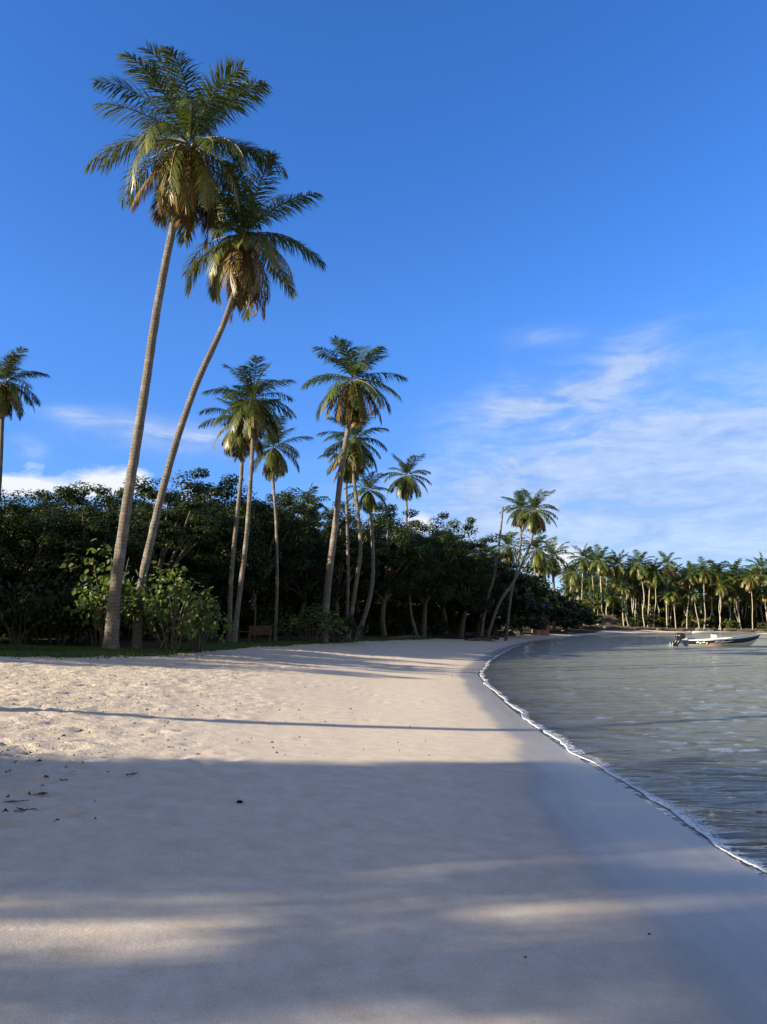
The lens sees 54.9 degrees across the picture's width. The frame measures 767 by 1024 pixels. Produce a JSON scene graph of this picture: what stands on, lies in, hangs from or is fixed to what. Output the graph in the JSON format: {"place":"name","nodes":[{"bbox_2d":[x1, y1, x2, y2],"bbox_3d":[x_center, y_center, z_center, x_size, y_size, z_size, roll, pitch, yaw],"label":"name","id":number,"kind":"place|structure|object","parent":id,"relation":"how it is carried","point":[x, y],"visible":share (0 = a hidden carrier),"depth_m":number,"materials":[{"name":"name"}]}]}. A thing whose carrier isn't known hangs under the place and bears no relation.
{"place":"outdoors","nodes":[
{"label":"outdoors","id":0,"kind":"place"},
{"bbox_2d":[0,624,766,1023],"bbox_3d":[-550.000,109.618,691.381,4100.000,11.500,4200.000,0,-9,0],"label":"beach ground","id":1,"kind":"structure","parent":0,"point":[448,858],"depth_m":5.30,"materials":[{"name":"sand"}]},
{"bbox_2d":[0,486,33,581],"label":"broadleaf tree","id":2,"kind":"object","parent":1,"relation":"on","point":[19,558],"visible":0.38,"depth_m":29.00,"materials":[{"name":"green plant"}]},
{"bbox_2d":[0,345,51,502],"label":"coconut palm","id":3,"kind":"object","parent":1,"relation":"on","point":[9,392],"visible":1,"depth_m":37.05,"materials":[{"name":"plant"}]},
{"bbox_2d":[9,489,50,634],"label":"broadleaf tree","id":4,"kind":"object","parent":1,"relation":"on","point":[21,497],"visible":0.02,"depth_m":40.96,"materials":[{"name":"green plant"}]},
{"bbox_2d":[0,575,66,644],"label":"shrub","id":5,"kind":"object","parent":1,"relation":"on","point":[35,606],"visible":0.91,"depth_m":23.91,"materials":[{"name":"green plant"}]},
{"bbox_2d":[3,574,93,644],"bbox_3d":[-11.261,3.423,25.239,3.180,2.585,2.896,0,-9,0],"label":"shrub","id":6,"kind":"object","parent":1,"relation":"on","point":[62,615],"visible":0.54,"depth_m":24.89,"materials":[{"name":"green plant"}]},
{"bbox_2d":[0,487,100,640],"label":"broadleaf tree","id":7,"kind":"object","parent":1,"relation":"on","point":[12,518],"visible":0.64,"depth_m":28.58,"materials":[{"name":"green plant"}]},
{"bbox_2d":[2,480,130,637],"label":"broadleaf tree","id":8,"kind":"object","parent":1,"relation":"on","point":[47,498],"visible":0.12,"depth_m":34.91,"materials":[{"name":"green plant"}]},
{"bbox_2d":[5,548,128,641],"bbox_3d":[-11.738,3.329,28.604,5.354,3.749,3.867,4,-9,-23],"label":"shrub","id":9,"kind":"object","parent":1,"relation":"on","point":[69,567],"visible":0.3,"depth_m":27.75,"materials":[{"name":"green plant"}]},
{"bbox_2d":[17,487,154,639],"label":"broadleaf tree","id":10,"kind":"object","parent":1,"relation":"on","point":[83,510],"visible":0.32,"depth_m":30.63,"materials":[{"name":"green plant"}]},
{"bbox_2d":[24,569,161,645],"bbox_3d":[-10.266,3.454,26.242,3.767,2.864,4.887,-5,-10,27],"label":"shrub","id":11,"kind":"object","parent":1,"relation":"on","point":[73,618],"visible":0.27,"depth_m":25.19,"materials":[{"name":"green plant"}]},
{"bbox_2d":[49,486,202,635],"bbox_3d":[-12.938,2.537,36.947,7.019,7.889,6.792,-5,-10,32],"label":"broadleaf tree","id":12,"kind":"object","parent":1,"relation":"on","point":[107,489],"visible":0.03,"depth_m":36.77,"materials":[{"name":"green plant"}]},
{"bbox_2d":[51,572,215,640],"bbox_3d":[-11.090,4.147,32.562,6.377,3.379,7.987,-5,-10,31],"label":"shrub","id":13,"kind":"object","parent":1,"relation":"on","point":[123,633],"visible":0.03,"depth_m":32.77,"materials":[{"name":"green plant"}]},
{"bbox_2d":[102,487,178,539],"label":"broadleaf tree","id":14,"kind":"object","parent":1,"relation":"on","point":[139,495],"visible":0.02,"depth_m":45.88,"materials":[{"name":"green plant"}]},
{"bbox_2d":[57,475,239,638],"bbox_3d":[-10.344,2.310,34.011,7.721,7.504,7.419,-5,-10,29],"label":"broadleaf tree","id":15,"kind":"object","parent":1,"relation":"on","point":[168,532],"visible":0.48,"depth_m":33.59,"materials":[{"name":"green plant"}]},
{"bbox_2d":[100,487,257,591],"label":"broadleaf tree","id":16,"kind":"object","parent":1,"relation":"on","point":[188,530],"visible":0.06,"depth_m":39.78,"materials":[{"name":"green plant"}]},
{"bbox_2d":[130,480,274,636],"bbox_3d":[-10.031,2.434,39.172,8.831,8.929,7.806,0,-9,0],"label":"broadleaf tree","id":17,"kind":"object","parent":1,"relation":"on","point":[253,556],"visible":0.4,"depth_m":38.22,"materials":[{"name":"green plant"}]},
{"bbox_2d":[196,589,235,631],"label":"shrub","id":18,"kind":"object","parent":1,"relation":"on","point":[223,605],"visible":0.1,"depth_m":40.51,"materials":[{"name":"green plant"}]},
{"bbox_2d":[0,635,433,659],"bbox_3d":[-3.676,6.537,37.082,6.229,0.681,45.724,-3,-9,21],"label":"turf bank","id":19,"kind":"structure","parent":1,"relation":"on","point":[251,643],"depth_m":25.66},
{"bbox_2d":[64,539,148,646],"bbox_3d":[-8.670,2.629,23.577,2.459,3.670,2.622,0,-9,0],"label":"sea grape bush","id":20,"kind":"object","parent":19,"relation":"on","point":[126,599],"visible":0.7,"depth_m":23.27,"materials":[{"name":"green plant"}]},
{"bbox_2d":[120,560,209,649],"bbox_3d":[-7.074,3.110,23.889,3.229,3.029,3.466,0,-9,0],"label":"sea grape bush","id":21,"kind":"object","parent":19,"relation":"on","point":[152,603],"visible":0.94,"depth_m":23.41,"materials":[{"name":"green plant"}]},
{"bbox_2d":[83,38,288,649],"bbox_3d":[-6.658,-5.404,23.694,6.837,19.938,6.475,0,-9,0],"label":"coconut palm","id":22,"kind":"object","parent":19,"relation":"on","point":[183,170],"visible":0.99,"depth_m":24.11,"materials":[{"name":"plant"}]},
{"bbox_2d":[162,587,234,652],"bbox_3d":[-6.129,3.613,24.582,2.259,2.272,2.536,0,-9,0],"label":"sea grape bush","id":23,"kind":"object","parent":19,"relation":"on","point":[211,624],"visible":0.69,"depth_m":24.49,"materials":[{"name":"green plant"}]},
{"bbox_2d":[131,148,326,647],"bbox_3d":[-5.066,-3.808,26.098,6.075,17.510,6.187,0,-9,0],"label":"coconut palm","id":24,"kind":"object","parent":19,"relation":"on","point":[244,279],"visible":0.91,"depth_m":26.27,"materials":[{"name":"plant"}]},
{"bbox_2d":[198,384,281,641],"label":"coconut palm","id":25,"kind":"object","parent":19,"relation":"on","point":[237,446],"visible":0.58,"depth_m":33.83,"materials":[{"name":"plant"}]},
{"bbox_2d":[202,355,296,641],"bbox_3d":[-5.754,-0.491,32.471,3.957,12.913,3.922,-5,-10,31],"label":"coconut palm","id":26,"kind":"object","parent":19,"relation":"on","point":[253,416],"visible":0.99,"depth_m":32.53,"materials":[{"name":"plant"}]},
{"bbox_2d":[244,413,313,639],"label":"coconut palm","id":27,"kind":"object","parent":19,"relation":"on","point":[275,464],"visible":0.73,"depth_m":38.37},
{"bbox_2d":[270,603,351,640],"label":"shrub","id":28,"kind":"object","parent":19,"relation":"on","point":[294,623],"visible":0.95,"depth_m":37.69,"materials":[{"name":"green plant"}]},
{"bbox_2d":[306,613,367,642],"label":"shrub","id":29,"kind":"object","parent":19,"relation":"on","point":[348,621],"visible":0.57,"depth_m":40.05,"materials":[{"name":"green plant"}]},
{"bbox_2d":[317,436,372,635],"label":"coconut palm","id":30,"kind":"object","parent":19,"relation":"on","point":[347,475],"visible":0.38,"depth_m":46.39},
{"bbox_2d":[317,408,388,639],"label":"coconut palm","id":31,"kind":"object","parent":19,"relation":"on","point":[357,458],"visible":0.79,"depth_m":44.62,"materials":[{"name":"plant"}]},
{"bbox_2d":[300,335,407,641],"bbox_3d":[-1.569,-1.346,40.160,6.250,17.193,5.736,0,-9,0],"label":"coconut palm","id":32,"kind":"object","parent":19,"relation":"on","point":[350,397],"visible":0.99,"depth_m":40.25,"materials":[{"name":"plant"}]},
{"bbox_2d":[343,468,391,639],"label":"coconut palm","id":33,"kind":"object","parent":19,"relation":"on","point":[368,500],"visible":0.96,"depth_m":44.79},
{"bbox_2d":[0,659,456,820],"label":"beach litter","id":34,"kind":"object","parent":1,"relation":"on","point":[29,793],"visible":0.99,"depth_m":8.51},
{"bbox_2d":[209,592,252,633],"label":"shrub","id":35,"kind":"object","parent":1,"relation":"on","point":[244,604],"visible":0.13,"depth_m":41.92,"materials":[{"name":"green plant"}]},
{"bbox_2d":[165,467,318,633],"bbox_3d":[-9.516,2.727,47.071,10.922,10.774,9.864,0,-9,0],"label":"broadleaf tree","id":36,"kind":"object","parent":1,"relation":"on","point":[203,474],"visible":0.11,"depth_m":46.30,"materials":[{"name":"green plant"}]},
{"bbox_2d":[203,596,292,634],"bbox_3d":[-8.764,6.470,46.602,5.546,2.939,6.947,-3,-9,18],"label":"shrub","id":37,"kind":"object","parent":1,"relation":"on","point":[280,604],"visible":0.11,"depth_m":45.76,"materials":[{"name":"green plant"}]},
{"bbox_2d":[192,488,312,611],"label":"broadleaf tree","id":38,"kind":"object","parent":1,"relation":"on","point":[284,563],"visible":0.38,"depth_m":43.01,"materials":[{"name":"green plant"}]},
{"bbox_2d":[226,603,285,637],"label":"shrub","id":39,"kind":"object","parent":1,"relation":"on","point":[247,620],"visible":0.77,"depth_m":39.93,"materials":[{"name":"green plant"}]},
{"bbox_2d":[249,626,271,641],"bbox_3d":[-5.611,5.562,33.532,1.050,0.798,0.490,1,-9,-4],"label":"wooden bench","id":40,"kind":"object","parent":1,"relation":"on","point":[261,630],"visible":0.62,"depth_m":33.77,"materials":[{"name":"brown wood"}]},
{"bbox_2d":[242,493,349,593],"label":"broadleaf tree","id":41,"kind":"object","parent":1,"relation":"on","point":[289,503],"visible":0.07,"depth_m":51.58,"materials":[{"name":"green plant"}]},
{"bbox_2d":[263,495,352,634],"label":"broadleaf tree","id":42,"kind":"object","parent":1,"relation":"on","point":[303,593],"visible":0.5,"depth_m":48.14,"materials":[{"name":"green plant"}]},
{"bbox_2d":[286,481,330,529],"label":"coconut palm","id":43,"kind":"object","parent":1,"relation":"on","point":[308,493],"visible":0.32,"depth_m":66.56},
{"bbox_2d":[295,501,375,603],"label":"broadleaf tree","id":44,"kind":"object","parent":1,"relation":"on","point":[342,505],"visible":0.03,"depth_m":58.20,"materials":[{"name":"green plant"}]},
{"bbox_2d":[293,508,391,634],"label":"broadleaf tree","id":45,"kind":"object","parent":1,"relation":"on","point":[362,591],"visible":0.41,"depth_m":52.39,"materials":[{"name":"green plant"}]},
{"bbox_2d":[351,615,383,633],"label":"shrub","id":46,"kind":"object","parent":1,"relation":"on","point":[375,626],"visible":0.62,"depth_m":56.05,"materials":[{"name":"green plant"}]},
{"bbox_2d":[332,518,404,616],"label":"broadleaf tree","id":47,"kind":"object","parent":1,"relation":"on","point":[356,609],"visible":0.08,"depth_m":60.00,"materials":[{"name":"green plant"}]},
{"bbox_2d":[335,501,444,635],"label":"broadleaf tree","id":48,"kind":"object","parent":1,"relation":"on","point":[393,559],"visible":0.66,"depth_m":56.22,"materials":[{"name":"green plant"}]},
{"bbox_2d":[378,453,431,602],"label":"coconut palm","id":49,"kind":"object","parent":1,"relation":"on","point":[405,485],"visible":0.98,"depth_m":72.94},
{"bbox_2d":[357,503,468,618],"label":"broadleaf tree","id":50,"kind":"object","parent":1,"relation":"on","point":[411,514],"visible":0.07,"depth_m":66.74,"materials":[{"name":"green plant"}]},
{"bbox_2d":[408,590,418,635],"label":"coconut palm","id":51,"kind":"object","parent":1,"relation":"on","point":[412,619],"visible":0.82,"depth_m":59.31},
{"bbox_2d":[375,521,478,636],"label":"broadleaf tree","id":52,"kind":"object","parent":1,"relation":"on","point":[429,588],"visible":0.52,"depth_m":60.97,"materials":[{"name":"green plant"}]},
{"bbox_2d":[395,526,503,633],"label":"broadleaf tree","id":53,"kind":"object","parent":1,"relation":"on","point":[443,611],"visible":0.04,"depth_m":72.93,"materials":[{"name":"green plant"}]},
{"bbox_2d":[422,511,509,637],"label":"broadleaf tree","id":54,"kind":"object","parent":1,"relation":"on","point":[467,601],"visible":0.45,"depth_m":65.91,"materials":[{"name":"green plant"}]},
{"bbox_2d":[446,533,523,633],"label":"broadleaf tree","id":55,"kind":"object","parent":1,"relation":"on","point":[501,608],"visible":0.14,"depth_m":78.49,"materials":[{"name":"green plant"}]},
{"bbox_2d":[454,541,519,635],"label":"broadleaf tree","id":56,"kind":"object","parent":1,"relation":"on","point":[503,587],"visible":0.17,"depth_m":76.87,"materials":[{"name":"green plant"}]},
{"bbox_2d":[479,507,503,636],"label":"coconut palm","id":57,"kind":"object","parent":1,"relation":"on","point":[492,583],"visible":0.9,"depth_m":66.85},
{"bbox_2d":[456,567,550,633],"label":"broadleaf tree","id":58,"kind":"object","parent":1,"relation":"on","point":[522,601],"visible":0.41,"depth_m":82.11,"materials":[{"name":"green plant"}]},
{"bbox_2d":[490,531,531,629],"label":"coconut palm","id":59,"kind":"object","parent":1,"relation":"on","point":[507,539],"visible":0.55,"depth_m":95.00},
{"bbox_2d":[499,490,538,640],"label":"coconut palm","id":60,"kind":"object","parent":1,"relation":"on","point":[521,498],"visible":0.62,"depth_m":70.25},
{"bbox_2d":[486,488,559,636],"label":"coconut palm","id":61,"kind":"object","parent":1,"relation":"on","point":[534,522],"visible":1,"depth_m":68.28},
{"bbox_2d":[496,576,552,629],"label":"broadleaf tree","id":62,"kind":"object","parent":1,"relation":"on","point":[538,627],"visible":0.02,"depth_m":96.12,"materials":[{"name":"green plant"}]},
{"bbox_2d":[496,570,553,630],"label":"broadleaf tree","id":63,"kind":"object","parent":1,"relation":"on","point":[537,612],"visible":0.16,"depth_m":89.74,"materials":[{"name":"green plant"}]},
{"bbox_2d":[516,532,559,632],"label":"coconut palm","id":64,"kind":"object","parent":1,"relation":"on","point":[538,559],"visible":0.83,"depth_m":104.82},
{"bbox_2d":[522,562,558,617],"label":"broadleaf tree","id":65,"kind":"object","parent":1,"relation":"on","point":[551,597],"visible":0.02,"depth_m":108.21,"materials":[{"name":"green plant"}]},
{"bbox_2d":[533,614,551,635],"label":"beach hut","id":66,"kind":"object","parent":1,"relation":"on","point":[544,631],"visible":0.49,"depth_m":96.65,"materials":[{"name":"brown wood"}]},
{"bbox_2d":[528,554,557,630],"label":"coconut palm","id":67,"kind":"object","parent":1,"relation":"on","point":[543,573],"visible":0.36,"depth_m":117.36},
{"bbox_2d":[528,578,567,630],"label":"broadleaf tree","id":68,"kind":"object","parent":1,"relation":"on","point":[557,618],"visible":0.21,"depth_m":109.64,"materials":[{"name":"green plant"}]},
{"bbox_2d":[531,536,574,630],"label":"coconut palm","id":69,"kind":"object","parent":1,"relation":"on","point":[556,566],"visible":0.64,"depth_m":119.49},
{"bbox_2d":[549,590,574,627],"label":"broadleaf tree","id":70,"kind":"object","parent":1,"relation":"on","point":[567,606],"visible":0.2,"depth_m":116.23,"materials":[{"name":"green plant"}]},
{"bbox_2d":[552,591,588,630],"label":"broadleaf tree","id":71,"kind":"object","parent":1,"relation":"on","point":[576,613],"visible":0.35,"depth_m":120.35,"materials":[{"name":"green plant"}]},
{"bbox_2d":[556,558,590,628],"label":"coconut palm","id":72,"kind":"object","parent":1,"relation":"on","point":[574,579],"visible":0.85,"depth_m":134.38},
{"bbox_2d":[565,597,593,629],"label":"broadleaf tree","id":73,"kind":"object","parent":1,"relation":"on","point":[579,605],"visible":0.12,"depth_m":127.48,"materials":[{"name":"green plant"}]},
{"bbox_2d":[566,543,594,599],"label":"coconut palm","id":74,"kind":"object","parent":1,"relation":"on","point":[587,562],"visible":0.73,"depth_m":163.95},
{"bbox_2d":[571,599,595,628],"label":"broadleaf tree","id":75,"kind":"object","parent":1,"relation":"on","point":[588,621],"visible":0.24,"depth_m":136.76,"materials":[{"name":"green plant"}]},
{"bbox_2d":[581,577,597,606],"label":"coconut palm","id":76,"kind":"object","parent":1,"relation":"on","point":[588,581],"visible":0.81,"depth_m":168.38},
{"bbox_2d":[581,544,617,614],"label":"coconut palm","id":77,"kind":"object","parent":1,"relation":"on","point":[600,568],"visible":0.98,"depth_m":160.77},
{"bbox_2d":[596,587,619,614],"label":"coconut palm","id":78,"kind":"object","parent":1,"relation":"on","point":[609,601],"visible":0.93,"depth_m":159.72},
{"bbox_2d":[596,615,619,625],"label":"beach hut","id":79,"kind":"object","parent":1,"relation":"on","point":[609,620],"visible":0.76,"depth_m":153.88,"materials":[{"name":"brown plant"}]},
{"bbox_2d":[595,600,622,619],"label":"broadleaf tree","id":80,"kind":"object","parent":1,"relation":"on","point":[609,612],"visible":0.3,"depth_m":176.25,"materials":[{"name":"green plant"}]},
{"bbox_2d":[604,549,634,625],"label":"coconut palm","id":81,"kind":"object","parent":1,"relation":"on","point":[620,573],"visible":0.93,"depth_m":161.63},
{"bbox_2d":[612,578,633,625],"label":"coconut palm","id":82,"kind":"object","parent":1,"relation":"on","point":[621,590],"visible":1,"depth_m":161.29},
{"bbox_2d":[625,577,644,609],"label":"coconut palm","id":83,"kind":"object","parent":1,"relation":"on","point":[634,591],"visible":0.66,"depth_m":169.19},
{"bbox_2d":[621,549,654,626],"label":"coconut palm","id":84,"kind":"object","parent":1,"relation":"on","point":[640,570],"visible":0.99,"depth_m":159.68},
{"bbox_2d":[628,612,652,626],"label":"bush","id":85,"kind":"object","parent":1,"relation":"on","point":[639,620],"visible":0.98,"depth_m":160.63,"materials":[{"name":"green plant"}]},
{"bbox_2d":[628,599,667,625],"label":"broadleaf tree","id":86,"kind":"object","parent":1,"relation":"on","point":[652,607],"visible":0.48,"depth_m":171.56,"materials":[{"name":"green plant"}]},
{"bbox_2d":[635,561,667,626],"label":"coconut palm","id":87,"kind":"object","parent":1,"relation":"on","point":[649,581],"visible":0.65,"depth_m":160.53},
{"bbox_2d":[643,557,669,626],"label":"coconut palm","id":88,"kind":"object","parent":1,"relation":"on","point":[654,582],"visible":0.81,"depth_m":159.86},
{"bbox_2d":[644,602,675,621],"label":"broadleaf tree","id":89,"kind":"object","parent":1,"relation":"on","point":[662,614],"visible":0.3,"depth_m":172.78,"materials":[{"name":"green plant"}]},
{"bbox_2d":[656,589,672,627],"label":"coconut palm","id":90,"kind":"object","parent":1,"relation":"on","point":[667,601],"visible":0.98,"depth_m":160.29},
{"bbox_2d":[654,551,680,626],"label":"coconut palm","id":91,"kind":"object","parent":1,"relation":"on","point":[670,572],"visible":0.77,"depth_m":167.44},
{"bbox_2d":[658,581,683,627],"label":"coconut palm","id":92,"kind":"object","parent":1,"relation":"on","point":[673,597],"visible":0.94,"depth_m":159.93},
{"bbox_2d":[658,562,687,626],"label":"coconut palm","id":93,"kind":"object","parent":1,"relation":"on","point":[674,579],"visible":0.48,"depth_m":171.50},
{"bbox_2d":[675,561,702,628],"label":"coconut palm","id":94,"kind":"object","parent":1,"relation":"on","point":[692,579],"visible":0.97,"depth_m":161.58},
{"bbox_2d":[682,610,716,627],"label":"bush","id":95,"kind":"object","parent":1,"relation":"on","point":[693,615],"visible":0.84,"depth_m":163.91,"materials":[{"name":"green plant"}]},
{"bbox_2d":[690,583,709,626],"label":"coconut palm","id":96,"kind":"object","parent":1,"relation":"on","point":[701,599],"visible":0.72,"depth_m":165.62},
{"bbox_2d":[687,556,717,627],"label":"coconut palm","id":97,"kind":"object","parent":1,"relation":"on","point":[703,576],"visible":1,"depth_m":160.46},
{"bbox_2d":[698,559,736,629],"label":"coconut palm","id":98,"kind":"object","parent":1,"relation":"on","point":[721,565],"visible":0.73,"depth_m":161.06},
{"bbox_2d":[709,577,735,629],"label":"coconut palm","id":99,"kind":"object","parent":1,"relation":"on","point":[722,588],"visible":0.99,"depth_m":158.78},
{"bbox_2d":[725,585,745,628],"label":"coconut palm","id":100,"kind":"object","parent":1,"relation":"on","point":[731,595],"visible":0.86,"depth_m":162.85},
{"bbox_2d":[720,558,753,628],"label":"coconut palm","id":101,"kind":"object","parent":1,"relation":"on","point":[736,567],"visible":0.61,"depth_m":163.37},
{"bbox_2d":[715,598,766,625],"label":"broadleaf tree","id":102,"kind":"object","parent":1,"relation":"on","point":[726,612],"visible":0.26,"depth_m":178.96,"materials":[{"name":"green plant"}]},
{"bbox_2d":[731,565,766,628],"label":"coconut palm","id":103,"kind":"object","parent":1,"relation":"on","point":[749,582],"visible":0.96,"depth_m":158.50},
{"bbox_2d":[743,589,762,626],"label":"coconut palm","id":104,"kind":"object","parent":1,"relation":"on","point":[755,604],"visible":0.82,"depth_m":170.25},
{"bbox_2d":[745,552,766,609],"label":"coconut palm","id":105,"kind":"object","parent":1,"relation":"on","point":[761,563],"visible":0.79,"depth_m":162.24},
{"bbox_2d":[0,0,766,614],"label":"sky","id":106,"kind":"structure","parent":0,"point":[548,217],"materials":[{"name":"blue"}]},
{"bbox_2d":[480,632,766,877],"bbox_3d":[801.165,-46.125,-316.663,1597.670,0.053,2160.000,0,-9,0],"label":"sea water","id":107,"kind":"structure","parent":0,"point":[758,646],"depth_m":16.12,"materials":[{"name":"liquid"}]},
{"bbox_2d":[480,646,766,872],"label":"sea foam","id":108,"kind":"object","parent":107,"relation":"on","point":[677,812],"visible":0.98,"depth_m":7.42,"materials":[{"name":"white"}]},
{"bbox_2d":[669,633,766,648],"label":"motor boat","id":109,"kind":"object","parent":107,"relation":"on","point":[745,640],"visible":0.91,"depth_m":57.17,"materials":[{"name":"beige paint"}]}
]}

